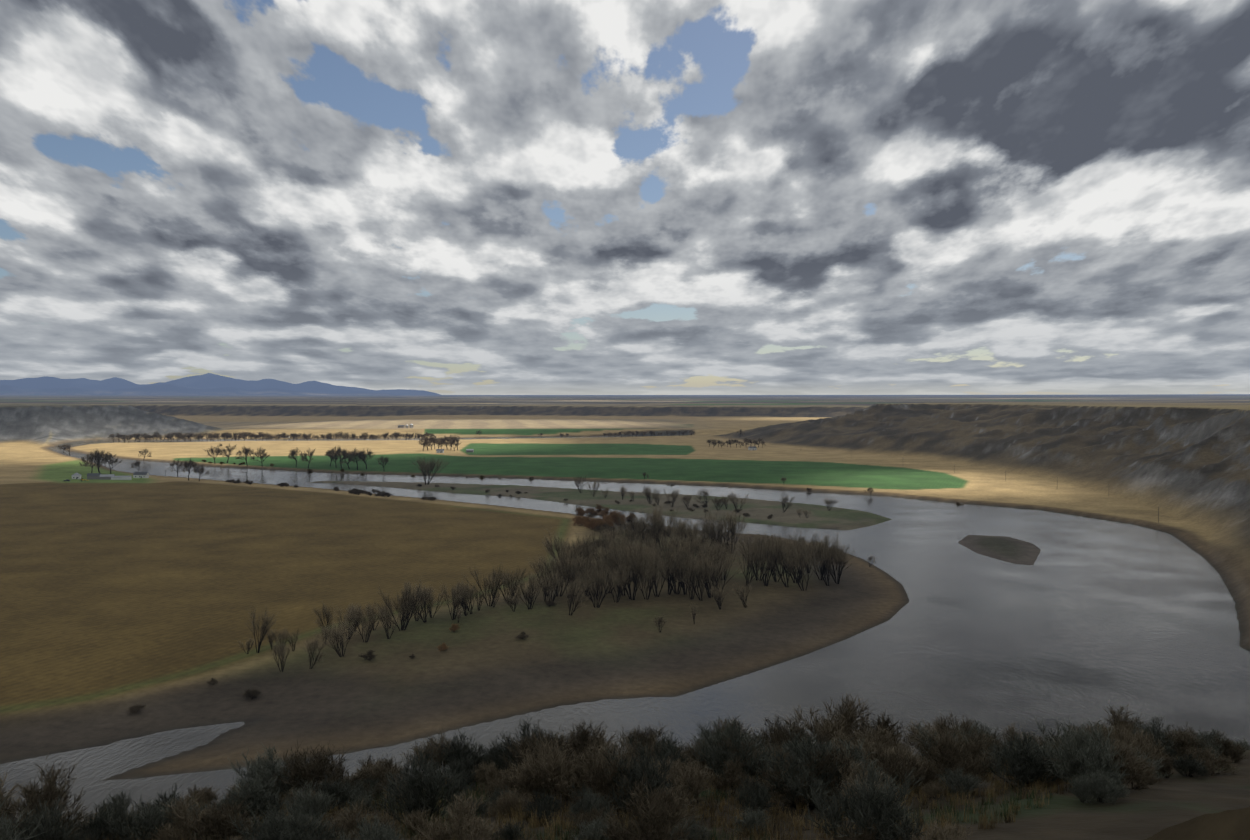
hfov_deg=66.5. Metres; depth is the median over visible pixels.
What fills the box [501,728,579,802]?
sage shrub
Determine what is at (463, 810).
sage shrub
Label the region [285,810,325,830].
sage shrub
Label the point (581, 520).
willow shrub
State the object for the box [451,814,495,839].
sage shrub
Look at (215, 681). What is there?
bank shrub
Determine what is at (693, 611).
tree grove
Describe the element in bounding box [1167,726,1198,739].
sage shrub
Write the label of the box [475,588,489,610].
tree grove
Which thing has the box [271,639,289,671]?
tree grove
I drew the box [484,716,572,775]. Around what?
sage shrub
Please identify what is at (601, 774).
sage shrub
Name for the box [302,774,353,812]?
sage shrub
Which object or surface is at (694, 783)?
sage shrub
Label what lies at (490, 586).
tree grove
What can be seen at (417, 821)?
sage shrub
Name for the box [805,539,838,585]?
tree grove
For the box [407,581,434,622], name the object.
tree grove
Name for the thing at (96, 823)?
sage shrub
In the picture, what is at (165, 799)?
sage shrub
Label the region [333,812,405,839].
sage shrub
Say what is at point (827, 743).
sage shrub
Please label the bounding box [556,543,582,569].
tree grove
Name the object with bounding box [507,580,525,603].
tree grove
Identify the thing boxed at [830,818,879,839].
sage shrub
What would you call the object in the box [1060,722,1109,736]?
sage shrub
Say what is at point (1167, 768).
sage shrub
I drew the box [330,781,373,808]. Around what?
sage shrub
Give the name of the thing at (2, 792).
shrub
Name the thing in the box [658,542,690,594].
tree grove
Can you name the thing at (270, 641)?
tree grove
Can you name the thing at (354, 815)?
sage shrub
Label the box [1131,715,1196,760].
sage shrub
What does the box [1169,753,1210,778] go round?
sage shrub
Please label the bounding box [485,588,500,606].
tree grove
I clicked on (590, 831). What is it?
sage shrub
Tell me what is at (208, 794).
sage shrub
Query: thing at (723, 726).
shrub
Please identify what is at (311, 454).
cottonwood tree
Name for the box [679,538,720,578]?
tree grove
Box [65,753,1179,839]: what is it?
grass
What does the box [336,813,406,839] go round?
sage shrub
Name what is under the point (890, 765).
sage shrub
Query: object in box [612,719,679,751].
sage shrub
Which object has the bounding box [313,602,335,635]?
tree grove
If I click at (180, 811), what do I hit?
sage shrub
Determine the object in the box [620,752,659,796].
sage shrub
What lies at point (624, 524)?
tree grove
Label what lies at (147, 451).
cottonwood tree
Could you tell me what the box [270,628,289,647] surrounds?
tree grove
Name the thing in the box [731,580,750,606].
tree grove
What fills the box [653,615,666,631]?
tree grove
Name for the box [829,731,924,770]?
sage shrub
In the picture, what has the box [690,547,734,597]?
tree grove
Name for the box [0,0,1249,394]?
sky
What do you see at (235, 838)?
sage shrub
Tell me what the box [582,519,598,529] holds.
willow shrub
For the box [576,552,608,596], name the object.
tree grove
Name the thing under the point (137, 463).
farm tree
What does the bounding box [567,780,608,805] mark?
sage shrub
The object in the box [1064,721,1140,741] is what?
sage shrub
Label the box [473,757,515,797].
sage shrub
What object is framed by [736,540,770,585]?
tree grove
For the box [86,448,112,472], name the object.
farm tree
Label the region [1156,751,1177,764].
sage shrub
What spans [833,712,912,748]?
shrub
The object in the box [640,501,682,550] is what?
tree grove
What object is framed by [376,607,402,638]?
tree grove
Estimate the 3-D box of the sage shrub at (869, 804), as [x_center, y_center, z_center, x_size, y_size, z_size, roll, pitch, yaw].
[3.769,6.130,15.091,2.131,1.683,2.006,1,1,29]
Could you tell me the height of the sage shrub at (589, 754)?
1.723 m
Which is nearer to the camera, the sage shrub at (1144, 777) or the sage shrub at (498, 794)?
the sage shrub at (498, 794)
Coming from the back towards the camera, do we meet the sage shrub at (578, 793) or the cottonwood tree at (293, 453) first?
the cottonwood tree at (293, 453)
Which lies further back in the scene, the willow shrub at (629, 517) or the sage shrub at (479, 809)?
the willow shrub at (629, 517)
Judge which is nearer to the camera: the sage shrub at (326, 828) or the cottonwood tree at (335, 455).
the sage shrub at (326, 828)
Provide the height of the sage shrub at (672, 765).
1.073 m
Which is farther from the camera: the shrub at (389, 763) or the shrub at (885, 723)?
the shrub at (885, 723)
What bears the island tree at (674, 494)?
on the terrain at (118, 599)
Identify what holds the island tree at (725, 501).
on the terrain at (118, 599)
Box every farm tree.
[61,444,70,452]
[79,452,100,472]
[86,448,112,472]
[95,452,122,473]
[130,460,140,471]
[167,459,191,476]
[183,459,198,479]
[193,463,211,480]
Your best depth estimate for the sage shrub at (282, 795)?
21.94 m
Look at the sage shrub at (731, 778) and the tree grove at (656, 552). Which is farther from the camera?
the tree grove at (656, 552)
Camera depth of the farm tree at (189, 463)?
920.97 m
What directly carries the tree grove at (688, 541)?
on the terrain at (118, 599)
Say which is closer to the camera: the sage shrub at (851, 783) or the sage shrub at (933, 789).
the sage shrub at (851, 783)
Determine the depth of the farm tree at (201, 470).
914.07 m
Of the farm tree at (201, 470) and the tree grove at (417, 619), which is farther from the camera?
the farm tree at (201, 470)
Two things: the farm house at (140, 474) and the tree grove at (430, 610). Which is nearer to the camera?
the tree grove at (430, 610)
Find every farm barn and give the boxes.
[87,473,100,478]
[99,474,114,479]
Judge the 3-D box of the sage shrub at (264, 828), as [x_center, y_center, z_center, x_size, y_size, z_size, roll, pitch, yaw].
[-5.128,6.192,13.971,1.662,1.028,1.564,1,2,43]
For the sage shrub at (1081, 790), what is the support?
on the terrain at (118, 599)
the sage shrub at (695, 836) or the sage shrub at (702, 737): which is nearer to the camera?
the sage shrub at (695, 836)
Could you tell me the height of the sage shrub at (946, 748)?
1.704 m
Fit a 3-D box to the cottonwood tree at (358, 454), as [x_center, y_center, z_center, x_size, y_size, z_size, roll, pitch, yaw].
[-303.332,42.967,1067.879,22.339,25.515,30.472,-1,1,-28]
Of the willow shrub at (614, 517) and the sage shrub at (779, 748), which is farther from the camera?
the willow shrub at (614, 517)
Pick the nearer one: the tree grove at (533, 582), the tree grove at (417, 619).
the tree grove at (417, 619)
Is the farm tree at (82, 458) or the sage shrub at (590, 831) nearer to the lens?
the sage shrub at (590, 831)
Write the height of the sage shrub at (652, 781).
1.578 m
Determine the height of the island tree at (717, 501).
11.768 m
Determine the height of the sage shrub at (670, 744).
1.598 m
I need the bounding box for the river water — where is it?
[0,436,1249,827]
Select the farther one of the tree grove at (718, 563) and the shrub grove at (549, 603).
the tree grove at (718, 563)
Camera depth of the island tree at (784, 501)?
670.40 m
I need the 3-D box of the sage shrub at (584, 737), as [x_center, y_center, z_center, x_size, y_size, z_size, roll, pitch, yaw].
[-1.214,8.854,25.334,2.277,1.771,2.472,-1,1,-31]
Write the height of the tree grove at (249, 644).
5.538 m
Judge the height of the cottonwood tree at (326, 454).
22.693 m
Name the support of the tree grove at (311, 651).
on the terrain at (118, 599)
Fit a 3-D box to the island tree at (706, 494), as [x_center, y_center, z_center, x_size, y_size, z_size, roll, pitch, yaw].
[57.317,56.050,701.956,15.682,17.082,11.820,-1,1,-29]
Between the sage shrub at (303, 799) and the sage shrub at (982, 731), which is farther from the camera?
the sage shrub at (982, 731)
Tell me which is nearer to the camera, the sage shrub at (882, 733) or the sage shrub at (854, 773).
the sage shrub at (854, 773)
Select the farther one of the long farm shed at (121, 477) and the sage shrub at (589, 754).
the long farm shed at (121, 477)
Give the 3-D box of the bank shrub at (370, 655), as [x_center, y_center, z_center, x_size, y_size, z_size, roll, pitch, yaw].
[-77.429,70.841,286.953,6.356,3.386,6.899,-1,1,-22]
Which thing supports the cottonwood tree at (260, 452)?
on the terrain at (118, 599)
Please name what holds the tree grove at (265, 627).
on the terrain at (118, 599)
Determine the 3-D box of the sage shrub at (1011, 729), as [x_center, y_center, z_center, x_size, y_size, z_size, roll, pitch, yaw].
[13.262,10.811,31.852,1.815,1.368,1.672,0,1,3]
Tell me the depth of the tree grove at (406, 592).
321.39 m
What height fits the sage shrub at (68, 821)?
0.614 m
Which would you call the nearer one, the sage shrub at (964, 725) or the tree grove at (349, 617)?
the sage shrub at (964, 725)
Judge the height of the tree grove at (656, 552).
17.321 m
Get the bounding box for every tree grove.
[237,639,255,653]
[244,606,278,652]
[266,632,276,649]
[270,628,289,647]
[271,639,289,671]
[278,628,298,650]
[302,636,328,668]
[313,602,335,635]
[313,616,357,656]
[318,627,328,643]
[328,603,367,638]
[340,603,378,642]
[365,604,384,630]
[368,577,428,630]
[376,603,396,627]
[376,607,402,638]
[391,596,424,627]
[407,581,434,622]
[407,583,441,620]
[421,584,444,617]
[438,580,475,619]
[451,580,478,615]
[453,606,462,622]
[461,562,505,605]
[463,583,478,613]
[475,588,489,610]
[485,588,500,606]
[489,568,531,602]
[503,595,521,611]
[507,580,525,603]
[512,573,546,609]
[523,585,534,606]
[527,554,555,593]
[533,551,586,596]
[539,567,565,602]
[540,577,551,600]
[542,528,593,577]
[553,549,593,597]
[554,558,596,595]
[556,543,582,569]
[559,533,601,566]
[561,575,590,615]
[571,564,619,607]
[573,557,598,595]
[575,528,621,570]
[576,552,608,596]
[579,537,634,592]
[592,558,631,602]
[595,539,634,595]
[599,521,623,559]
[601,537,654,599]
[603,561,631,595]
[613,525,638,550]
[613,534,660,581]
[615,515,646,543]
[618,554,663,599]
[620,534,656,577]
[627,511,650,549]
[639,544,676,596]
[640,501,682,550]
[645,544,666,572]
[646,513,666,548]
[647,529,678,573]
[648,547,700,593]
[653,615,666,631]
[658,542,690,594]
[661,533,717,577]
[665,514,689,548]
[665,535,699,594]
[666,518,703,543]
[675,555,710,600]
[676,534,703,563]
[679,520,699,552]
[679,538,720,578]
[682,554,703,599]
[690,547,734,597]
[690,603,700,623]
[695,516,727,555]
[695,538,741,579]
[702,549,745,593]
[703,510,744,544]
[709,585,728,609]
[710,543,731,581]
[715,507,745,552]
[728,532,788,580]
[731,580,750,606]
[734,531,767,566]
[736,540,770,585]
[754,535,792,585]
[758,539,798,581]
[762,538,799,586]
[772,536,819,583]
[779,538,827,590]
[782,534,817,566]
[785,529,819,572]
[800,533,843,579]
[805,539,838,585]
[814,539,854,583]
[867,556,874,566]
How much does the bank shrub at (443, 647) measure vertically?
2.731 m
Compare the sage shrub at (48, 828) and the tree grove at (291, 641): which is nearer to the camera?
the sage shrub at (48, 828)
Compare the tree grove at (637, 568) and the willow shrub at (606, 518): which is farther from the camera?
the willow shrub at (606, 518)
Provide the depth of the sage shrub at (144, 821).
15.88 m
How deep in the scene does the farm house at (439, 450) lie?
1367.85 m
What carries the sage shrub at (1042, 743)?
on the terrain at (118, 599)
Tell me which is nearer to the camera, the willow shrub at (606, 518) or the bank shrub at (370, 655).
the bank shrub at (370, 655)
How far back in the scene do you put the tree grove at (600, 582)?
354.19 m
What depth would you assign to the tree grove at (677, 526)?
487.86 m
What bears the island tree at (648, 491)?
on the terrain at (118, 599)
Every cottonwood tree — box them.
[138,448,150,460]
[207,447,222,463]
[218,443,236,462]
[235,446,254,465]
[249,448,269,466]
[288,447,299,466]
[299,448,315,467]
[324,449,340,465]
[328,447,341,467]
[335,447,349,467]
[339,450,355,468]
[345,448,362,469]
[359,449,375,468]
[375,455,388,467]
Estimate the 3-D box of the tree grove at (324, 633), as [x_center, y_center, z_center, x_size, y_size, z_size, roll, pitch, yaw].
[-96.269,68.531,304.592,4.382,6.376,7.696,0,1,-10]
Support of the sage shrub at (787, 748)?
on the terrain at (118, 599)
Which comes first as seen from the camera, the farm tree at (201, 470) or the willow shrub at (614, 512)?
the willow shrub at (614, 512)
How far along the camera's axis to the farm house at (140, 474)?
948.70 m
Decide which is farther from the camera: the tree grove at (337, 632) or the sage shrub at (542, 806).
the tree grove at (337, 632)
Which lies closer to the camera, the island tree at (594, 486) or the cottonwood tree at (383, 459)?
the island tree at (594, 486)
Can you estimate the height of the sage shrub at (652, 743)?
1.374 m
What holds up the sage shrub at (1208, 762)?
on the terrain at (118, 599)
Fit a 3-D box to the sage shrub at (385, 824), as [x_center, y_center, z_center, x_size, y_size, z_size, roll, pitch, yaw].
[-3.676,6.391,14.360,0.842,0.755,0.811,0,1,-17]
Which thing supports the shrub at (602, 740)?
on the terrain at (118, 599)
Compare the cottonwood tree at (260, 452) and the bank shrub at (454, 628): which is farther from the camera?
the cottonwood tree at (260, 452)
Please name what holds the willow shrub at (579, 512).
on the terrain at (118, 599)
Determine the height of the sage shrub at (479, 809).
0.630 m
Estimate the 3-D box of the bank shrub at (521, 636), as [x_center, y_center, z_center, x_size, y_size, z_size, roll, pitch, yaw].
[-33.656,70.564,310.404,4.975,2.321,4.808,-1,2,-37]
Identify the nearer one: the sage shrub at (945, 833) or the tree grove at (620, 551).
the sage shrub at (945, 833)
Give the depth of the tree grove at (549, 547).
411.32 m
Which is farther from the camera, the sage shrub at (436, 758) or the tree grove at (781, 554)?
the tree grove at (781, 554)
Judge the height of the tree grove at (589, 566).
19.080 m
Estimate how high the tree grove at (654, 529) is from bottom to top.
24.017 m
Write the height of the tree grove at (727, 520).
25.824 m
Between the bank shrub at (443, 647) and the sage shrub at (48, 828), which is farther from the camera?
the bank shrub at (443, 647)
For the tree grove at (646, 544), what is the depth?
407.81 m
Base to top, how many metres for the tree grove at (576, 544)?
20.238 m
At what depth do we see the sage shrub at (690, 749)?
25.22 m
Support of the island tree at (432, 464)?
on the terrain at (118, 599)
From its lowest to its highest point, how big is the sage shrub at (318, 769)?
1.768 m
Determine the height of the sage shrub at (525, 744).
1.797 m
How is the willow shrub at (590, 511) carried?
on the terrain at (118, 599)
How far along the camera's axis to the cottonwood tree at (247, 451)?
1116.60 m
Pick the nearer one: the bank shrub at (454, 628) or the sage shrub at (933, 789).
the sage shrub at (933, 789)
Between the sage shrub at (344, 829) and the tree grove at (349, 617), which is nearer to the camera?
the sage shrub at (344, 829)
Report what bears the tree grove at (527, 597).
on the terrain at (118, 599)
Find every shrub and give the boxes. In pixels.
[0,753,99,839]
[0,771,25,819]
[0,794,44,839]
[0,795,81,839]
[60,813,79,832]
[64,802,132,839]
[92,789,134,816]
[95,796,173,839]
[126,702,146,713]
[131,782,192,831]
[144,794,197,839]
[149,792,221,839]
[182,784,222,807]
[183,792,262,839]
[189,801,204,819]
[198,771,287,824]
[206,783,245,818]
[207,677,217,684]
[225,806,321,839]
[226,834,242,839]
[227,745,312,809]
[241,688,260,698]
[256,800,342,839]
[262,765,315,803]
[269,738,369,806]
[279,779,339,821]
[280,787,320,815]
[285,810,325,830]
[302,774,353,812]
[311,818,338,839]
[323,808,370,835]
[327,813,361,839]
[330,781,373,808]
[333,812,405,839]
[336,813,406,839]
[337,798,399,839]
[339,787,377,814]
[350,752,403,794]
[354,760,410,794]
[354,774,381,791]
[358,650,375,659]
[362,819,400,837]
[374,745,475,823]
[379,778,424,804]
[398,724,461,780]
[399,809,433,839]
[407,800,441,820]
[409,789,500,839]
[419,730,504,785]
[438,643,448,650]
[442,758,477,787]
[449,623,459,631]
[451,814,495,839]
[459,795,491,819]
[463,821,499,839]
[471,737,511,774]
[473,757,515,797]
[479,767,552,801]
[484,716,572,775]
[487,785,533,818]
[487,786,513,807]
[487,819,528,839]
[497,725,584,786]
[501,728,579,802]
[514,633,528,638]
[521,790,563,823]
[545,725,621,754]
[545,737,639,795]
[560,719,616,762]
[565,802,621,836]
[566,787,616,823]
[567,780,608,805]
[568,812,620,839]
[573,516,586,525]
[577,509,588,514]
[579,747,652,817]
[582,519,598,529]
[585,507,598,513]
[591,771,699,839]
[595,523,609,532]
[598,514,613,523]
[599,742,677,815]
[609,510,625,517]
[612,514,627,523]
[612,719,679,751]
[616,732,667,767]
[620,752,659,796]
[625,729,694,765]
[626,513,634,519]
[644,782,700,828]
[647,750,714,809]
[654,756,696,775]
[657,781,694,805]
[668,813,714,839]
[676,739,721,778]
[685,718,751,748]
[691,717,769,781]
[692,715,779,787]
[708,759,754,796]
[709,715,765,755]
[713,733,778,786]
[732,772,775,814]
[732,806,771,833]
[749,715,820,752]
[752,723,856,809]
[755,773,823,805]
[758,740,860,807]
[764,741,794,775]
[780,689,876,748]
[781,735,818,762]
[798,757,926,839]
[806,734,889,800]
[818,735,846,755]
[828,755,897,795]
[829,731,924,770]
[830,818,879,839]
[831,724,905,750]
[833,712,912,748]
[835,772,908,816]
[863,741,925,791]
[881,745,948,789]
[899,717,951,749]
[905,722,992,762]
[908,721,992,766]
[910,759,941,789]
[910,813,974,839]
[916,782,945,799]
[922,726,997,783]
[930,712,1009,760]
[936,766,985,797]
[946,729,996,776]
[968,718,1006,748]
[977,726,1075,787]
[999,723,1039,749]
[1019,716,1082,777]
[1032,735,1058,747]
[1043,728,1155,793]
[1048,718,1129,786]
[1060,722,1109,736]
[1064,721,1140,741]
[1068,772,1108,803]
[1070,722,1137,735]
[1077,769,1131,803]
[1086,703,1162,734]
[1095,762,1128,792]
[1102,737,1142,753]
[1105,725,1165,771]
[1112,745,1166,779]
[1127,753,1165,788]
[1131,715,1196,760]
[1152,756,1176,777]
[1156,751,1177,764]
[1159,721,1205,758]
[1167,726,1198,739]
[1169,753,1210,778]
[1178,746,1219,775]
[1192,734,1224,762]
[1194,728,1243,747]
[1195,745,1238,774]
[1207,737,1248,763]
[1208,731,1233,743]
[1238,738,1249,749]
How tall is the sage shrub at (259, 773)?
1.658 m
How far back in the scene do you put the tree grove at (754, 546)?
409.04 m
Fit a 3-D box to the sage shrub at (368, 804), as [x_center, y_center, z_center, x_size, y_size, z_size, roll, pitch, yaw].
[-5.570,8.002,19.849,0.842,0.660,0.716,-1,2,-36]
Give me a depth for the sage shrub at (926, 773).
22.79 m
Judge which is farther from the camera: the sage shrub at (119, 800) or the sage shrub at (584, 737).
the sage shrub at (584, 737)
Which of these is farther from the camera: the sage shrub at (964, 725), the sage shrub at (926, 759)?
the sage shrub at (964, 725)
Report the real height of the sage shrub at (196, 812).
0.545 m
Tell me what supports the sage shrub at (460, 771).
on the terrain at (118, 599)
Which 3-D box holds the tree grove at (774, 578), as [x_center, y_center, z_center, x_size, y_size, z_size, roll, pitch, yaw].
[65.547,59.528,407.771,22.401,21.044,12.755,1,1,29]
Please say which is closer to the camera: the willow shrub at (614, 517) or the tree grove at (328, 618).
the tree grove at (328, 618)
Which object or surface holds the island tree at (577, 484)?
on the terrain at (118, 599)
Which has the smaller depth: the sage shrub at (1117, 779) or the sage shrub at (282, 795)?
the sage shrub at (1117, 779)
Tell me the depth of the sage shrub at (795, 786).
20.03 m
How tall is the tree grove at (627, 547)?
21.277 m
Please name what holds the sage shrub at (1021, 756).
on the terrain at (118, 599)
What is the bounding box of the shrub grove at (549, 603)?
[545,599,556,606]
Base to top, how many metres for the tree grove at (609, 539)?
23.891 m
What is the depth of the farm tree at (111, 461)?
1001.72 m
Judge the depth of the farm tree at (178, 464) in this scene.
959.78 m
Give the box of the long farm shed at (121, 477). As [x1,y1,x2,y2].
[110,476,131,479]
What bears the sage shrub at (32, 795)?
on the terrain at (118, 599)
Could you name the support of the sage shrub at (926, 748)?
on the terrain at (118, 599)
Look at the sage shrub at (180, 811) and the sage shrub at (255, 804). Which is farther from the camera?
the sage shrub at (255, 804)
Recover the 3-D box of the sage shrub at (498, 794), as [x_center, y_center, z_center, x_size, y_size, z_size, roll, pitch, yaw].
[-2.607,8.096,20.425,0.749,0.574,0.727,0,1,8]
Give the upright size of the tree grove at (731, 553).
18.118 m
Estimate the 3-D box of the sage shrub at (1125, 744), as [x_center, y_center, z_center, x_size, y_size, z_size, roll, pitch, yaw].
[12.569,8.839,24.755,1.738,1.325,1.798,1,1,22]
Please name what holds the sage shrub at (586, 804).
on the terrain at (118, 599)
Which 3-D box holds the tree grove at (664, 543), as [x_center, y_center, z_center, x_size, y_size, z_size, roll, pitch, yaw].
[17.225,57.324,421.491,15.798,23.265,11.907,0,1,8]
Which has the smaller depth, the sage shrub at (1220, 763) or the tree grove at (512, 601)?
the sage shrub at (1220, 763)
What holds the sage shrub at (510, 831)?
on the terrain at (118, 599)
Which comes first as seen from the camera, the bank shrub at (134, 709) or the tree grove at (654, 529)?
the bank shrub at (134, 709)
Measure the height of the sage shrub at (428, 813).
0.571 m
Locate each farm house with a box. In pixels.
[133,472,148,477]
[436,449,443,452]
[748,446,756,449]
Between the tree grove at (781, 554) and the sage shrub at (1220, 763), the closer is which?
the sage shrub at (1220, 763)
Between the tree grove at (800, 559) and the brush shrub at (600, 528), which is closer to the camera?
the tree grove at (800, 559)
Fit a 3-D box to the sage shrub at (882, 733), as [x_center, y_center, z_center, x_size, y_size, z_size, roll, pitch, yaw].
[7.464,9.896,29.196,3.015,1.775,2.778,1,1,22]
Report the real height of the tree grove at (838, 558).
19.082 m
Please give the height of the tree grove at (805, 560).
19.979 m
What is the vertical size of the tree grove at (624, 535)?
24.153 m
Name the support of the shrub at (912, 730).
on the terrain at (118, 599)
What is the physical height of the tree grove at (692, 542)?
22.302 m
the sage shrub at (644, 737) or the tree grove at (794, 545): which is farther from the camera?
the tree grove at (794, 545)
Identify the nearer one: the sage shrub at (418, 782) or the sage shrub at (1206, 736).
the sage shrub at (418, 782)
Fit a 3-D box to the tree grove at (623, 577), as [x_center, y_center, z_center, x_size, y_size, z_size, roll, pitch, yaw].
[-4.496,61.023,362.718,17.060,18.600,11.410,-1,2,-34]
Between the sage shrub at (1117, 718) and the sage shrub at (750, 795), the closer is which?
the sage shrub at (750, 795)
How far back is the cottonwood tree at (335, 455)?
1092.11 m
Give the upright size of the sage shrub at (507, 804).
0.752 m
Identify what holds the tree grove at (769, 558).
on the terrain at (118, 599)
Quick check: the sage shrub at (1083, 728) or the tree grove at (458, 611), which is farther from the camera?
the tree grove at (458, 611)
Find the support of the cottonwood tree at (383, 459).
on the terrain at (118, 599)
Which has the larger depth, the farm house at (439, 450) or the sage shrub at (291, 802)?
the farm house at (439, 450)
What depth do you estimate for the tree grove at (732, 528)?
485.59 m
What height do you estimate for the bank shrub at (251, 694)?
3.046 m
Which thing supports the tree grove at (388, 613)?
on the terrain at (118, 599)
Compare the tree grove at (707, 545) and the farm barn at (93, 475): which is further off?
the farm barn at (93, 475)
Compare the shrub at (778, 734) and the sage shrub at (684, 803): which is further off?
the shrub at (778, 734)
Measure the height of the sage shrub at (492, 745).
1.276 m
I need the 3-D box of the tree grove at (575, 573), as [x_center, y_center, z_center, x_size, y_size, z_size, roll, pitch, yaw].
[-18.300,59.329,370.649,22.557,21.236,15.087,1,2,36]
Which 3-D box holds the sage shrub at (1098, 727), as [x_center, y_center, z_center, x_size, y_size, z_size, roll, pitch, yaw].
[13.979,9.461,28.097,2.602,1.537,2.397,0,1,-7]
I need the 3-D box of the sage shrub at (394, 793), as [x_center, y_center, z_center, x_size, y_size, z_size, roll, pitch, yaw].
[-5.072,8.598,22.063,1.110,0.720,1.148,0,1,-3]
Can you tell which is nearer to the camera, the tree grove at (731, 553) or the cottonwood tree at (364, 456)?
the tree grove at (731, 553)
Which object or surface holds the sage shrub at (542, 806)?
on the terrain at (118, 599)
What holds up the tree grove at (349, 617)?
on the terrain at (118, 599)
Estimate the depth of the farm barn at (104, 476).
924.82 m
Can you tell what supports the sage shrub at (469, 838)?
on the terrain at (118, 599)
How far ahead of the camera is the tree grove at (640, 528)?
486.04 m
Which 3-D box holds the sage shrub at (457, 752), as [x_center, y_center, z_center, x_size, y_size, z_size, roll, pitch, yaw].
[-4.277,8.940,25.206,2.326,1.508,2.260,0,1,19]
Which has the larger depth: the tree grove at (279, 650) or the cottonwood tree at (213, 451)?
the cottonwood tree at (213, 451)
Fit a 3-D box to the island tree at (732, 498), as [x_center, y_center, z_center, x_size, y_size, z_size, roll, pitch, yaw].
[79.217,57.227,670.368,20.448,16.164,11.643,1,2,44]
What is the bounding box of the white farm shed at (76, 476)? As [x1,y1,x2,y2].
[72,473,80,478]
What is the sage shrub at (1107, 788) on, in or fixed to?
on the terrain at (118, 599)
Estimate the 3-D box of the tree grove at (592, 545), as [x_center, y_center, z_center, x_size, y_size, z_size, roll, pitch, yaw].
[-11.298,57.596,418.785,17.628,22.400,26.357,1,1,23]
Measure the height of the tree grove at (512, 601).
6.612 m
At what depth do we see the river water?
309.00 m
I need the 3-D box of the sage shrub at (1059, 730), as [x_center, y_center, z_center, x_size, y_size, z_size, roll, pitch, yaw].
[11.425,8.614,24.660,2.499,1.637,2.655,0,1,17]
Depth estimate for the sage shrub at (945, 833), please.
13.80 m
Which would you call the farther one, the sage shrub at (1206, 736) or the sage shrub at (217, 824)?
the sage shrub at (1206, 736)
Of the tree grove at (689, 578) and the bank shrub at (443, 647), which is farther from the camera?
the tree grove at (689, 578)
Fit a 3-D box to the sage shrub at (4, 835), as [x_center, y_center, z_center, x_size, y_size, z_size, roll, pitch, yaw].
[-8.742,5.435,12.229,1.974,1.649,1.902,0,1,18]
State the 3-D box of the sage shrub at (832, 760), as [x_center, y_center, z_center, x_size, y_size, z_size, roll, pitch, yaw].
[3.920,7.512,20.264,2.139,1.650,2.111,-1,1,-29]
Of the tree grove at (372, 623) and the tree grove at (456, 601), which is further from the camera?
the tree grove at (456, 601)
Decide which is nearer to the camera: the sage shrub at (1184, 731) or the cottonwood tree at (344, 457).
the sage shrub at (1184, 731)
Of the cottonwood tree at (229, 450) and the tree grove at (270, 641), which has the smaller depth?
the tree grove at (270, 641)
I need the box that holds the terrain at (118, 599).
[0,373,1249,839]
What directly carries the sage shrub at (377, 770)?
on the terrain at (118, 599)
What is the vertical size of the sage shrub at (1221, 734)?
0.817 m
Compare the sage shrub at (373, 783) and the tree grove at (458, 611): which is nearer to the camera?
the sage shrub at (373, 783)
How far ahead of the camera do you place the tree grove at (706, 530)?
474.16 m
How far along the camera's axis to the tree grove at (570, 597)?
342.90 m
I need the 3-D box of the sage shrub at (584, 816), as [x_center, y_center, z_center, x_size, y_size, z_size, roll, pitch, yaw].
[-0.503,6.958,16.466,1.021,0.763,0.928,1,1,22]
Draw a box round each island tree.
[408,457,447,484]
[573,475,588,491]
[587,482,599,495]
[619,486,626,499]
[639,486,655,503]
[652,491,662,504]
[664,490,679,506]
[681,494,691,507]
[695,487,711,506]
[710,495,728,510]
[719,494,729,508]
[728,489,747,508]
[780,494,795,511]
[820,498,838,510]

